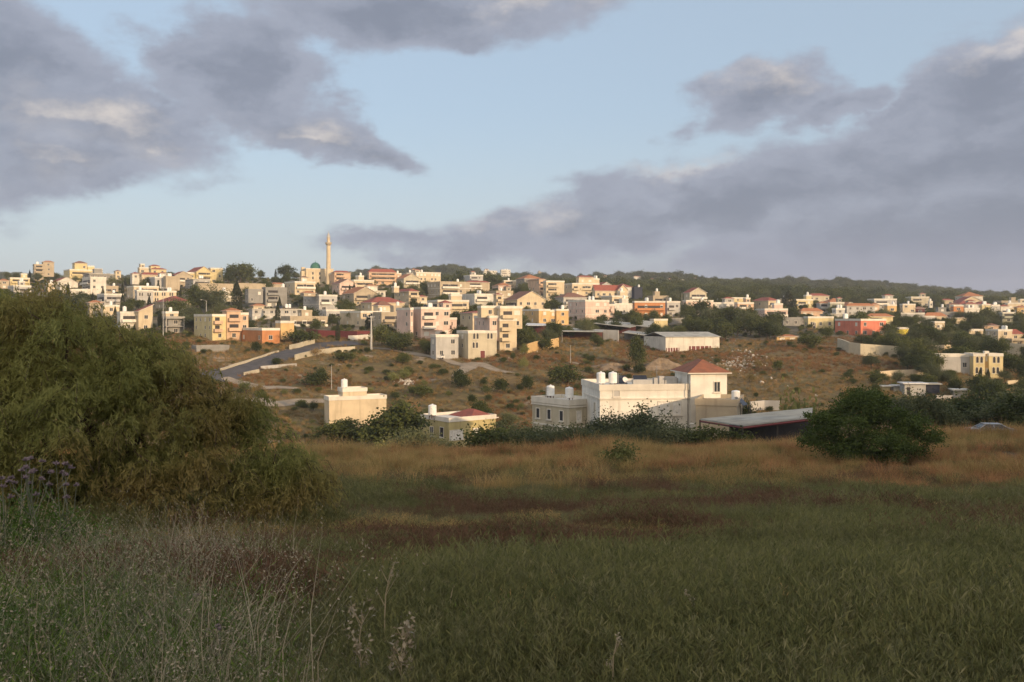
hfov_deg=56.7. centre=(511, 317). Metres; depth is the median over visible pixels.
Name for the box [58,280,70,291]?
house
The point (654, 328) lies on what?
broadleaf tree
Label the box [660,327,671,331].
olive tree
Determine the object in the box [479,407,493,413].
bush
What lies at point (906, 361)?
broadleaf tree
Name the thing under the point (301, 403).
town undergrowth
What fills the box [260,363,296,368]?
garden wall
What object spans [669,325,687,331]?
broadleaf tree
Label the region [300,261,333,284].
mosque
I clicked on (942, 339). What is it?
broadleaf tree
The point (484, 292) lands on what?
broadleaf tree
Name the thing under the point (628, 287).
house
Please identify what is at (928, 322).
olive tree
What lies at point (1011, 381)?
garden wall
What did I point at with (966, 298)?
house
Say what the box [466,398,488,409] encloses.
bush
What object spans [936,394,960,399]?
yard wall
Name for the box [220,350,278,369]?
roadside wall
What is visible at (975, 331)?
house
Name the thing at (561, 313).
house
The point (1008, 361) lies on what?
bush
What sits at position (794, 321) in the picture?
house
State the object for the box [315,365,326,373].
bush
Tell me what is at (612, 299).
house
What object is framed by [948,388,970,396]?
shed
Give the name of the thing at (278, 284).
house
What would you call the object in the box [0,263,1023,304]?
woods
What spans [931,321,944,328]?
house
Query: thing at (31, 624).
bush
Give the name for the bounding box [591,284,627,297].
house
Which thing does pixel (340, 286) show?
house
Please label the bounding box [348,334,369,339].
white wall
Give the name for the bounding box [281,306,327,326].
house
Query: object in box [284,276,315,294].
house
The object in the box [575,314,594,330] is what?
olive tree
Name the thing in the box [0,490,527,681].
roadside weeds
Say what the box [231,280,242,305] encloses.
cypress
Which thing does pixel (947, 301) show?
house
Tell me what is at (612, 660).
dry stalk
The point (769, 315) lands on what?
bush
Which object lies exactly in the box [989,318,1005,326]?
olive tree
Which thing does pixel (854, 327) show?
house
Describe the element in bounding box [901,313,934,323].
workshop
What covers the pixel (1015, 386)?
olive tree
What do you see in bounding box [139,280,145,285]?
broadleaf tree
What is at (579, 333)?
shed
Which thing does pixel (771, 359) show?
dry shrub
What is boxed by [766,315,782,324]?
broadleaf tree
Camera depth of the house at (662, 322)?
405.08 m
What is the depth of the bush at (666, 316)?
414.70 m
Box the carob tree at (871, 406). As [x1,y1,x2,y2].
[791,377,951,465]
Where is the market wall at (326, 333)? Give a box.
[306,328,369,337]
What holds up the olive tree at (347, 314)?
on the ground at (356, 373)
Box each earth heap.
[592,362,632,370]
[643,357,680,370]
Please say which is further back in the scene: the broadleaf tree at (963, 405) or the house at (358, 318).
the house at (358, 318)
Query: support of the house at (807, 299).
on the ground at (356, 373)
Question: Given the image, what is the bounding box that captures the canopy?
[699,408,812,442]
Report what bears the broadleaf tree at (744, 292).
on the ground at (356, 373)
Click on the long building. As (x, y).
(250, 285)
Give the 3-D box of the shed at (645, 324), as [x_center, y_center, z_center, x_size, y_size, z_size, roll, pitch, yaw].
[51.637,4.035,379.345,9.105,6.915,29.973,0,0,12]
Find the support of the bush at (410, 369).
on the ground at (356, 373)
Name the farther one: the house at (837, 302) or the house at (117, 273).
the house at (117, 273)
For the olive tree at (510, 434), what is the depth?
112.43 m
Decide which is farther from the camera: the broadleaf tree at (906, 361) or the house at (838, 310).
the house at (838, 310)
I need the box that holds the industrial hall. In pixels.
[644,332,720,351]
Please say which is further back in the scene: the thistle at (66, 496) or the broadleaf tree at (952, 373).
the broadleaf tree at (952, 373)
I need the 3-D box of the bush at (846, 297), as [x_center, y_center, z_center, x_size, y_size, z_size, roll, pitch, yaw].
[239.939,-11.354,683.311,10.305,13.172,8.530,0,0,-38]
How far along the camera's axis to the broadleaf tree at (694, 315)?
409.30 m
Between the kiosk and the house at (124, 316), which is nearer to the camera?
the house at (124, 316)
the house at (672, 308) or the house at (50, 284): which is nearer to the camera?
the house at (672, 308)
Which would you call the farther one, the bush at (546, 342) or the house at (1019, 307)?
the house at (1019, 307)
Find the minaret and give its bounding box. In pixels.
[325,231,331,283]
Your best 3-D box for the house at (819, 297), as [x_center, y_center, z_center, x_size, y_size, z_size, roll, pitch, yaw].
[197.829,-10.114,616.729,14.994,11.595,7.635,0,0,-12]
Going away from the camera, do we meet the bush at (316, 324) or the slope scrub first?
the slope scrub
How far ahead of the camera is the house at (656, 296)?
538.57 m
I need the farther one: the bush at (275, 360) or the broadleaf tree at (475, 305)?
the broadleaf tree at (475, 305)
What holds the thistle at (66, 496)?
on the ground at (356, 373)
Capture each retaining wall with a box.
[837,338,898,357]
[880,369,922,375]
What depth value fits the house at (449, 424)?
171.98 m
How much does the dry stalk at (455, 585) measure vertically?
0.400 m
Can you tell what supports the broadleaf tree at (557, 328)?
on the ground at (356, 373)
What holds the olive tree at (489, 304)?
on the ground at (356, 373)
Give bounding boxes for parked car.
[964,423,1012,435]
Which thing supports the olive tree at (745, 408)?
on the ground at (356, 373)
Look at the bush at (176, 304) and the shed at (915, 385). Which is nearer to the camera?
the shed at (915, 385)
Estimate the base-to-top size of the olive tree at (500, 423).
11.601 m
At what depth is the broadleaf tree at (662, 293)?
628.74 m
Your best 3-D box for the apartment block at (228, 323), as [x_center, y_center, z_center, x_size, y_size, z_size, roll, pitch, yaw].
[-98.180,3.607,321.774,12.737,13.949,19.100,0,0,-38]
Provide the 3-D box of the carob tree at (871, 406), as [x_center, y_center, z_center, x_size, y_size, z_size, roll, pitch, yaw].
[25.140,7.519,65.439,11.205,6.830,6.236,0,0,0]
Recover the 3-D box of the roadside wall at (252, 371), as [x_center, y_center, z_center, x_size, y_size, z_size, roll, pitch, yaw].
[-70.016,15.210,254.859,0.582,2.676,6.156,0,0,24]
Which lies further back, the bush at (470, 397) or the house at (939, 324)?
the house at (939, 324)
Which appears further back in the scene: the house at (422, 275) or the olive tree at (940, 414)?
the house at (422, 275)
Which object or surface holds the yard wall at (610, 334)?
on the ground at (356, 373)
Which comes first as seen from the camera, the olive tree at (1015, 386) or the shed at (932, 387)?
the olive tree at (1015, 386)
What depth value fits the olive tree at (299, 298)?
451.41 m
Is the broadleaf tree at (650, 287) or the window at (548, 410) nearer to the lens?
the window at (548, 410)
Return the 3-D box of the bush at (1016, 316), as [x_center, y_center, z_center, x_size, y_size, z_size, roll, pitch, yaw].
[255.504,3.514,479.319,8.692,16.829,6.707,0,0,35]
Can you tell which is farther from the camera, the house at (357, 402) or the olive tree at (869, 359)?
the olive tree at (869, 359)
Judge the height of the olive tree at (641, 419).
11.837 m
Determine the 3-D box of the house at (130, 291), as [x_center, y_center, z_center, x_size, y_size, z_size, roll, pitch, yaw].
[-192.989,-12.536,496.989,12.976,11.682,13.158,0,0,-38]
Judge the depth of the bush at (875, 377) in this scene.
239.21 m
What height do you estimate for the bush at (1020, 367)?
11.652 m
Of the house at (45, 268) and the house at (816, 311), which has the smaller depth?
the house at (816, 311)
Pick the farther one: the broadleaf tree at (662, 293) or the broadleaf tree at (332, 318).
the broadleaf tree at (662, 293)
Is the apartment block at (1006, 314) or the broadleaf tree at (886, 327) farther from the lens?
the apartment block at (1006, 314)
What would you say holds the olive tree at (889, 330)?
on the ground at (356, 373)
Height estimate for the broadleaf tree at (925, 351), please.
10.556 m
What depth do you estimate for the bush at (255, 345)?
284.44 m
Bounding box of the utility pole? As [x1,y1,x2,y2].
[368,316,371,349]
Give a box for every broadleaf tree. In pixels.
[1,271,11,278]
[31,272,43,281]
[46,288,69,299]
[70,291,88,297]
[70,293,95,308]
[120,301,133,310]
[125,298,135,307]
[134,300,144,308]
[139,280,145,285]
[140,276,150,284]
[178,283,208,309]
[221,261,261,282]
[223,266,234,283]
[256,269,265,277]
[257,279,275,286]
[271,276,281,282]
[276,263,297,275]
[281,272,292,281]
[306,416,369,444]
[315,286,322,293]
[325,314,340,325]
[333,299,355,309]
[348,392,434,445]
[408,298,420,307]
[417,280,431,286]
[435,294,446,299]
[450,309,459,318]
[464,287,488,293]
[469,304,479,309]
[519,286,529,290]
[521,325,537,332]
[543,300,550,308]
[546,298,564,309]
[546,320,563,337]
[564,324,574,336]
[588,333,604,344]
[595,314,608,321]
[613,311,621,318]
[621,313,632,321]
[625,308,640,318]
[630,315,645,330]
[631,288,651,296]
[640,312,650,320]
[643,308,660,320]
[643,322,661,333]
[644,285,655,291]
[658,290,665,295]
[663,288,670,295]
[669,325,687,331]
[677,305,696,317]
[680,314,694,325]
[681,311,698,321]
[682,319,698,331]
[695,318,713,331]
[697,316,710,320]
[709,291,721,300]
[710,315,737,331]
[711,305,734,321]
[718,291,736,298]
[726,290,736,296]
[726,305,744,322]
[728,313,746,336]
[740,287,751,295]
[742,306,760,314]
[742,312,768,335]
[747,318,785,340]
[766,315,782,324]
[769,290,780,298]
[788,306,801,316]
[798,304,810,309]
[826,305,835,313]
[859,334,875,343]
[870,333,902,345]
[871,330,882,340]
[873,335,886,344]
[878,323,901,333]
[890,311,904,316]
[890,319,901,326]
[895,317,914,326]
[896,354,914,369]
[903,346,931,359]
[905,316,917,325]
[908,373,921,381]
[909,322,927,330]
[912,312,921,322]
[912,355,938,372]
[919,324,939,340]
[920,347,937,357]
[933,332,947,344]
[935,297,944,304]
[938,392,998,429]
[940,321,961,333]
[941,317,950,323]
[941,368,958,378]
[949,317,958,324]
[949,337,965,347]
[951,344,975,352]
[958,320,973,331]
[960,310,989,321]
[960,331,974,338]
[963,371,991,396]
[964,341,982,352]
[968,318,990,328]
[972,385,1023,427]
[976,306,999,319]
[978,338,1009,353]
[979,333,996,344]
[991,314,1001,321]
[998,336,1013,352]
[1008,320,1020,327]
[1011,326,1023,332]
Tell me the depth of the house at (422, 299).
468.74 m
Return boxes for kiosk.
[897,327,908,334]
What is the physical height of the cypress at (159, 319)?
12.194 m
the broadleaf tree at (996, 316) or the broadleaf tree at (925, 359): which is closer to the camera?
the broadleaf tree at (925, 359)
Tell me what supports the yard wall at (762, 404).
on the ground at (356, 373)
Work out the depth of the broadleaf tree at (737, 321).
363.08 m
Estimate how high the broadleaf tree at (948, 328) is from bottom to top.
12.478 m
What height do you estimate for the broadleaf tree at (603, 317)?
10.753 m
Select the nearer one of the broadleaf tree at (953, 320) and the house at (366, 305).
the house at (366, 305)
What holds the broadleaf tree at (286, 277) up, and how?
on the ground at (356, 373)
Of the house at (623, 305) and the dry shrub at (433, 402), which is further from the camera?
the house at (623, 305)
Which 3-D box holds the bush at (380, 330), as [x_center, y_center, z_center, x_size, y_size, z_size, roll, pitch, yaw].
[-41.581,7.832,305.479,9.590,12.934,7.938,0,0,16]
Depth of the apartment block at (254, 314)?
400.25 m
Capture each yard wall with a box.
[527,338,558,352]
[603,330,618,340]
[750,400,779,410]
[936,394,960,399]
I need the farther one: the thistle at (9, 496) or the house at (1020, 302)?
the house at (1020, 302)
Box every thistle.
[0,476,14,554]
[5,468,39,542]
[11,456,45,537]
[21,465,56,557]
[38,461,75,546]
[46,469,78,537]
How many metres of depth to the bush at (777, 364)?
267.20 m
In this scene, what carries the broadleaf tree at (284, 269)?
on the ground at (356, 373)
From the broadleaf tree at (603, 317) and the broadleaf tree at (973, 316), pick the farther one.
the broadleaf tree at (973, 316)
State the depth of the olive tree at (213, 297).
411.65 m
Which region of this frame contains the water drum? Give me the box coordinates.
[731,390,739,399]
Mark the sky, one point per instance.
(882, 140)
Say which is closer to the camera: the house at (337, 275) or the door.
the door
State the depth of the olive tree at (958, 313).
512.14 m
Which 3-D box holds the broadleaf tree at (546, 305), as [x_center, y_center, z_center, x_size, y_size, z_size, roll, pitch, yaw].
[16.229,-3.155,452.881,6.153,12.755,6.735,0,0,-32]
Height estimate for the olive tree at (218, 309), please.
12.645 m
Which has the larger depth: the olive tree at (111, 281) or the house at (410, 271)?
the house at (410, 271)
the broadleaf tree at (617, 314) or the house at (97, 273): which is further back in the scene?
the house at (97, 273)
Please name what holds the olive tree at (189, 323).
on the ground at (356, 373)
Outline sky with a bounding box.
[0,0,1023,293]
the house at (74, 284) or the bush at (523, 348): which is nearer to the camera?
the bush at (523, 348)
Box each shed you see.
[191,345,229,351]
[526,323,545,333]
[561,328,603,339]
[593,321,635,333]
[622,330,645,340]
[628,319,654,331]
[770,334,798,340]
[880,385,892,390]
[889,384,899,390]
[897,382,928,395]
[925,382,942,394]
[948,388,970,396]
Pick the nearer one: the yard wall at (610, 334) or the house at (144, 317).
the yard wall at (610, 334)
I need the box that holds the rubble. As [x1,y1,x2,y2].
[398,343,817,396]
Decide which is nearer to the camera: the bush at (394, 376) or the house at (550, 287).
the bush at (394, 376)
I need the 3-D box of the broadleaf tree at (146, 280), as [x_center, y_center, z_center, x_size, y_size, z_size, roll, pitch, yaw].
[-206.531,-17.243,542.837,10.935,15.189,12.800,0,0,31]
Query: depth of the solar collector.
118.03 m
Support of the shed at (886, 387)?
on the ground at (356, 373)
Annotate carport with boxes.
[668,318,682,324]
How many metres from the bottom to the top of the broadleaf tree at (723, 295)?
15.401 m
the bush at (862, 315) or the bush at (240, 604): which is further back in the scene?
the bush at (862, 315)
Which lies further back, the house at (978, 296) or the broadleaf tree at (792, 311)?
the house at (978, 296)
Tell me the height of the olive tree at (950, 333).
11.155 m
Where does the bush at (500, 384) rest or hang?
on the ground at (356, 373)
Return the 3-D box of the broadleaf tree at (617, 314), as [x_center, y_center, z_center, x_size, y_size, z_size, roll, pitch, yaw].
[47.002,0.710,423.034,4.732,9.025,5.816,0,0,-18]
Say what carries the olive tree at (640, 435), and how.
on the ground at (356, 373)
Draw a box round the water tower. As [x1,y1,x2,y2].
[631,285,642,299]
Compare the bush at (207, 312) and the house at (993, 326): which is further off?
the house at (993, 326)
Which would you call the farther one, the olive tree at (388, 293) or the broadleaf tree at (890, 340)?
the olive tree at (388, 293)
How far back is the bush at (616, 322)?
363.46 m
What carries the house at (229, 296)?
on the ground at (356, 373)
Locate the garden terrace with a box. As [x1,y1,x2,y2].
[1007,338,1023,343]
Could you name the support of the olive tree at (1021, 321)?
on the ground at (356, 373)
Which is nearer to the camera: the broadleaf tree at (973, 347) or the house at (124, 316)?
the broadleaf tree at (973, 347)
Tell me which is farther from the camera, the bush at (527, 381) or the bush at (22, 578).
the bush at (527, 381)
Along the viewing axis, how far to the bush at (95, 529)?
10.27 m
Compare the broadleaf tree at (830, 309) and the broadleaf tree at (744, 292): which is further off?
the broadleaf tree at (744, 292)
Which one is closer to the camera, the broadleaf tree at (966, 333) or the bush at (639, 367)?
the bush at (639, 367)
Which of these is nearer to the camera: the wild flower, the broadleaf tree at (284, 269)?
the wild flower
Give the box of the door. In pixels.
[480,350,484,357]
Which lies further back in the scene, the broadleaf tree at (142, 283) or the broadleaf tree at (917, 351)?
the broadleaf tree at (142, 283)
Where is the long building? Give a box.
[195,283,265,291]
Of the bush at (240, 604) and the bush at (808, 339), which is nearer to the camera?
the bush at (240, 604)
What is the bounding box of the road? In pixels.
[201,341,363,381]
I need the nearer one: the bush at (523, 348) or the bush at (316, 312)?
the bush at (523, 348)
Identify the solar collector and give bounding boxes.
[734,397,750,414]
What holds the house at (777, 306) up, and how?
on the ground at (356, 373)
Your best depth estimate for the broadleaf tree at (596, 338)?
313.63 m
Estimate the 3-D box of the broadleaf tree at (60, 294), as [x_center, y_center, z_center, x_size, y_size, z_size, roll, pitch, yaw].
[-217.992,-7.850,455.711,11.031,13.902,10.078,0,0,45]
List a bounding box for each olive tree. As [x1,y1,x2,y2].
[77,297,88,307]
[106,276,117,284]
[167,308,190,319]
[177,312,197,331]
[181,303,203,317]
[195,283,235,312]
[211,302,230,313]
[248,317,255,325]
[292,291,303,305]
[345,306,361,317]
[377,424,429,446]
[385,289,392,296]
[401,430,465,449]
[407,329,416,339]
[408,283,424,292]
[470,417,523,445]
[483,418,517,429]
[484,302,493,305]
[494,417,546,445]
[495,408,521,427]
[514,424,553,447]
[518,422,592,446]
[538,325,559,338]
[548,292,558,299]
[552,421,600,442]
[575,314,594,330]
[576,402,623,436]
[586,418,636,441]
[595,319,609,329]
[604,398,679,444]
[610,423,672,444]
[643,290,652,297]
[646,419,690,445]
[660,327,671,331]
[666,417,695,445]
[670,292,680,299]
[698,305,719,319]
[733,288,741,295]
[733,309,760,323]
[742,395,767,413]
[761,289,771,296]
[772,321,788,333]
[853,333,867,343]
[858,352,883,368]
[878,308,895,315]
[881,385,920,424]
[883,326,901,335]
[889,369,904,381]
[894,340,914,360]
[903,385,974,429]
[904,326,930,340]
[918,334,940,350]
[918,360,942,374]
[921,319,933,326]
[929,295,936,306]
[930,370,942,379]
[939,369,956,382]
[943,328,958,342]
[953,309,963,317]
[953,334,987,351]
[958,385,1023,427]
[983,379,1023,404]
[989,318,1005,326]
[997,369,1014,381]
[1015,315,1023,325]
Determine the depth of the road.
271.71 m
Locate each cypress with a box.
[113,307,116,322]
[120,293,124,308]
[157,310,161,326]
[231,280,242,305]
[275,301,279,320]
[335,320,339,340]
[365,314,372,328]
[780,291,796,308]
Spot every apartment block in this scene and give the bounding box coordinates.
[63,261,102,282]
[146,272,166,290]
[194,308,248,340]
[249,304,302,320]
[366,269,401,284]
[396,300,456,337]
[427,279,469,298]
[474,306,522,350]
[999,309,1014,323]
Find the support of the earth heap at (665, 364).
on the ground at (356, 373)
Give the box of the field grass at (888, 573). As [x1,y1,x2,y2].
[0,415,1023,681]
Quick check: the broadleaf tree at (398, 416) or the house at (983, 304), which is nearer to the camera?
the broadleaf tree at (398, 416)
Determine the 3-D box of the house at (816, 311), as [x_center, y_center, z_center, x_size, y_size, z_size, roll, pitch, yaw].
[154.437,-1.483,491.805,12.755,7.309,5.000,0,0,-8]
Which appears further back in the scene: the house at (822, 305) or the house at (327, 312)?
the house at (822, 305)
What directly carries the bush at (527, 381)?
on the ground at (356, 373)
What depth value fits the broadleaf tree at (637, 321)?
369.83 m
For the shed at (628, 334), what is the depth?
340.05 m
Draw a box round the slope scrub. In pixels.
[179,334,1000,429]
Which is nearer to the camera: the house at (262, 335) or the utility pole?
the utility pole
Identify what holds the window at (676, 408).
in the house at (686, 385)
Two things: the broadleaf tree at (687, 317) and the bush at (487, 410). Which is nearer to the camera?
the bush at (487, 410)
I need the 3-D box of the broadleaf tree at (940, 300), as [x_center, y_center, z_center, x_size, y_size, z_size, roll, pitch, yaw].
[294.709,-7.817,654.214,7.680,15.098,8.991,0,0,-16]
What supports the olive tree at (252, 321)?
on the ground at (356, 373)
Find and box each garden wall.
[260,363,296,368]
[935,345,950,349]
[1005,343,1023,354]
[1007,380,1017,383]
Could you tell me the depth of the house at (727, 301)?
512.08 m
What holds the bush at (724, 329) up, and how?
on the ground at (356, 373)
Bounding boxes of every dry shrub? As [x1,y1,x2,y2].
[308,344,324,356]
[337,363,348,374]
[425,400,440,406]
[560,354,567,363]
[745,373,756,381]
[752,360,763,366]
[763,353,777,364]
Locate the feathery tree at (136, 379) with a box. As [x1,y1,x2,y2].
[0,277,349,527]
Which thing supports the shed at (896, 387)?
on the ground at (356, 373)
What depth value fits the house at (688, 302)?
499.50 m
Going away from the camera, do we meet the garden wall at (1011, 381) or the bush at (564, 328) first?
the garden wall at (1011, 381)
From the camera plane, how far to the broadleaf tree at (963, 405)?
116.94 m
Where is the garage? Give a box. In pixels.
[695,394,743,436]
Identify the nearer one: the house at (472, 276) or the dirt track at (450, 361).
the dirt track at (450, 361)
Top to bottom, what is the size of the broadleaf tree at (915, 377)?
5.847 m
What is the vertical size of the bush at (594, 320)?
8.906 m
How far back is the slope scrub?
248.74 m
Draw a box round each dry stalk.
[77,525,92,547]
[107,534,117,585]
[162,563,173,608]
[344,596,375,678]
[375,554,398,642]
[387,611,415,680]
[449,578,456,610]
[606,632,627,680]
[684,589,696,611]
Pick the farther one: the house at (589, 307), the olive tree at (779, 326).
the house at (589, 307)
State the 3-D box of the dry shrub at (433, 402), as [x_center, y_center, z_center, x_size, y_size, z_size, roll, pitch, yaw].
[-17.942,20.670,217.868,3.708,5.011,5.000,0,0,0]
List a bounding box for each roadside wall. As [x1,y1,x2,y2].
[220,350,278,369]
[243,369,258,374]
[289,339,314,348]
[294,346,354,359]
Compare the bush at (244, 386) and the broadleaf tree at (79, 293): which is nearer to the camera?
the bush at (244, 386)
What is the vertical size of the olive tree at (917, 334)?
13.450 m
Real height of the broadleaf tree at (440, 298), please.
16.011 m
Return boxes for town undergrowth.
[0,276,1023,445]
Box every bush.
[0,481,94,559]
[0,558,131,624]
[0,595,106,680]
[24,508,123,549]
[51,272,61,278]
[70,571,270,655]
[156,298,191,311]
[197,310,217,313]
[237,379,252,393]
[248,322,256,327]
[250,340,263,351]
[271,358,282,364]
[282,329,321,342]
[297,369,330,387]
[307,305,321,315]
[307,317,325,329]
[309,400,319,410]
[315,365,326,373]
[332,351,357,360]
[358,356,368,361]
[368,322,395,345]
[374,440,395,448]
[379,332,416,351]
[388,372,401,381]
[390,281,404,287]
[390,391,401,397]
[394,352,411,364]
[397,368,411,379]
[402,365,414,373]
[410,384,432,396]
[417,337,426,347]
[419,284,428,295]
[421,340,430,353]
[449,324,465,333]
[449,423,514,448]
[450,373,473,388]
[451,369,468,379]
[458,305,477,319]
[466,394,477,402]
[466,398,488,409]
[478,378,487,384]
[479,385,493,392]
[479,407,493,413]
[490,378,509,392]
[510,425,543,448]
[516,383,523,390]
[517,281,527,289]
[517,317,527,334]
[517,328,542,344]
[518,355,528,367]
[519,343,529,353]
[519,374,534,389]
[537,335,555,350]
[545,362,586,385]
[559,325,568,336]
[590,318,598,325]
[595,437,646,465]
[602,368,621,377]
[607,317,623,329]
[626,333,648,365]
[632,362,646,373]
[661,313,673,324]
[677,422,736,446]
[691,297,714,316]
[706,425,759,443]
[710,319,736,339]
[712,357,721,362]
[740,293,757,299]
[741,313,761,334]
[761,310,793,323]
[771,358,784,369]
[779,375,823,430]
[796,333,824,344]
[821,326,834,338]
[839,293,850,300]
[851,309,872,318]
[868,368,884,383]
[871,383,879,389]
[891,335,928,350]
[897,299,909,308]
[911,354,921,366]
[919,372,939,381]
[921,350,947,368]
[922,394,969,428]
[939,344,957,352]
[944,385,998,408]
[945,377,964,387]
[946,331,969,346]
[974,379,1008,399]
[1003,351,1023,373]
[1010,356,1023,378]
[1011,309,1023,322]
[1011,379,1023,393]
[1014,375,1023,385]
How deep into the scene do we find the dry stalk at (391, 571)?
5.20 m
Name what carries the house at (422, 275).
on the ground at (356, 373)
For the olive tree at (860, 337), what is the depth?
327.71 m
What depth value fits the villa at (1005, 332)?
380.36 m
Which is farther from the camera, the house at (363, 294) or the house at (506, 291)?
the house at (506, 291)
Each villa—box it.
[935,351,1003,378]
[985,326,1023,340]
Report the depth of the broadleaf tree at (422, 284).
538.82 m
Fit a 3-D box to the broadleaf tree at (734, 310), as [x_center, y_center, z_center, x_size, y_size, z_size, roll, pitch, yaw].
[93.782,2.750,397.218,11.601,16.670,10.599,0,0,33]
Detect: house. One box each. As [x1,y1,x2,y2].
[0,279,8,288]
[7,278,30,291]
[9,273,29,285]
[33,261,54,280]
[46,280,57,291]
[49,277,77,287]
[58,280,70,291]
[69,277,105,294]
[82,269,114,285]
[86,300,103,317]
[97,290,121,307]
[101,301,119,319]
[106,283,118,292]
[114,270,120,278]
[117,306,135,328]
[127,283,158,297]
[130,272,139,284]
[134,286,174,302]
[134,304,153,330]
[137,264,148,273]
[139,272,166,280]
[148,265,166,272]
[155,296,190,309]
[162,307,184,332]
[163,273,179,290]
[173,271,191,286]
[185,275,210,289]
[187,266,222,282]
[219,288,238,301]
[241,321,294,343]
[245,284,286,307]
[250,304,265,308]
[270,282,283,286]
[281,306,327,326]
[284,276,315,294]
[300,291,337,308]
[315,309,354,318]
[324,378,386,425]
[331,271,350,282]
[332,279,356,294]
[340,301,392,325]
[342,287,377,305]
[352,273,373,286]
[357,284,384,296]
[360,297,404,310]
[373,301,401,329]
[391,282,419,307]
[396,274,419,288]
[401,268,413,275]
[412,269,440,282]
[419,295,426,304]
[420,404,498,446]
[427,294,468,313]
[430,330,496,359]
[460,311,477,329]
[462,290,503,305]
[463,271,482,280]
[466,281,490,290]
[483,269,496,274]
[486,285,512,302]
[492,283,511,289]
[493,293,503,305]
[500,269,509,276]
[502,278,515,288]
[505,291,545,308]
[516,274,538,287]
[522,305,568,324]
[528,278,545,296]
[531,385,586,431]
[543,280,564,301]
[554,293,587,307]
[564,275,599,295]
[568,296,614,319]
[581,359,731,430]
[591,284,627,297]
[599,282,610,284]
[601,288,628,303]
[611,295,631,313]
[618,284,631,297]
[632,298,664,317]
[647,288,668,300]
[650,319,667,327]
[665,298,680,316]
[683,287,706,299]
[683,297,713,312]
[713,297,734,308]
[732,297,745,301]
[734,294,753,309]
[752,297,780,309]
[755,300,787,316]
[781,317,803,325]
[793,292,812,308]
[798,308,823,315]
[804,316,833,328]
[809,293,828,301]
[815,301,827,313]
[820,304,855,317]
[824,298,841,301]
[828,297,844,313]
[835,313,885,335]
[844,303,874,313]
[867,294,896,309]
[867,313,894,324]
[872,303,879,310]
[884,301,896,311]
[899,301,915,312]
[905,293,929,307]
[916,306,924,312]
[925,312,946,319]
[928,299,932,307]
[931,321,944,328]
[936,304,954,317]
[942,299,952,303]
[946,303,959,309]
[950,305,963,317]
[953,296,982,302]
[954,292,982,300]
[963,300,979,314]
[967,329,982,333]
[979,301,990,310]
[982,323,999,328]
[992,303,999,311]
[993,297,1017,304]
[1000,305,1008,311]
[1005,300,1012,309]
[1013,299,1023,309]
[1013,306,1023,313]
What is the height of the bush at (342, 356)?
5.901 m
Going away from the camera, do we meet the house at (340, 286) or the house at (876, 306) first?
the house at (340, 286)
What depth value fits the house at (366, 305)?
411.18 m
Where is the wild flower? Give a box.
[205,624,243,671]
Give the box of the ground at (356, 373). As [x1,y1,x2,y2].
[0,271,1019,522]
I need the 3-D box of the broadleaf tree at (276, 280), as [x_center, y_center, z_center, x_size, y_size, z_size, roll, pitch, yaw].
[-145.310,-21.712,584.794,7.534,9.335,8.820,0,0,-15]
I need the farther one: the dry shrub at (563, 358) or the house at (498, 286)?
the house at (498, 286)
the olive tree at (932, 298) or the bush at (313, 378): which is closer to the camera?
the bush at (313, 378)
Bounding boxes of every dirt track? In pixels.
[222,377,297,388]
[235,395,323,405]
[377,348,467,366]
[457,362,512,373]
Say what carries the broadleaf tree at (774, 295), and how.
on the ground at (356, 373)
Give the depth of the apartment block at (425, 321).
327.06 m
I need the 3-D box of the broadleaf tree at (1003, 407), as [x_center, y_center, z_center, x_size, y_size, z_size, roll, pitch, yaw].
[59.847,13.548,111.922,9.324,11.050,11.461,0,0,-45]
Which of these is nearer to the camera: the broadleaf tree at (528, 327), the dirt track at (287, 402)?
the dirt track at (287, 402)
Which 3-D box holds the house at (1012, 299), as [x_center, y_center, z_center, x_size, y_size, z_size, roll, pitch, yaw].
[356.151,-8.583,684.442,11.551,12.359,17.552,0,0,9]
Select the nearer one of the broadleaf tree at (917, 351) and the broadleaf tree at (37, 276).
the broadleaf tree at (917, 351)
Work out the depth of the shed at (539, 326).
354.74 m
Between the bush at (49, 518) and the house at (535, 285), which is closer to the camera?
the bush at (49, 518)
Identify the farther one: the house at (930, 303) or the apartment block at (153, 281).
the house at (930, 303)
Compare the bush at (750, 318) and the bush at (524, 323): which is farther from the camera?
the bush at (750, 318)
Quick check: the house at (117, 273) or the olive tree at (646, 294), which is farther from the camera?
the house at (117, 273)
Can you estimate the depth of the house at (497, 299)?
450.72 m
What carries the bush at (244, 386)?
on the ground at (356, 373)
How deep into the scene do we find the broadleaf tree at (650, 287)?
687.01 m
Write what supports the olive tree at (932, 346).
on the ground at (356, 373)
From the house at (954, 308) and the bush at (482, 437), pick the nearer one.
the bush at (482, 437)
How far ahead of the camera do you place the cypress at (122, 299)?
431.74 m
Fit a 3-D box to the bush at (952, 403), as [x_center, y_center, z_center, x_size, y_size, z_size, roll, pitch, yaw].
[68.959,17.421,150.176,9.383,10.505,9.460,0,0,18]
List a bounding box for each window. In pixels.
[430,426,433,436]
[439,427,443,438]
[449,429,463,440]
[514,310,519,314]
[535,407,539,418]
[546,409,551,420]
[558,410,563,421]
[576,410,582,422]
[612,391,620,397]
[658,401,670,415]
[672,401,682,415]
[713,381,721,392]
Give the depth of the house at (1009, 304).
617.92 m

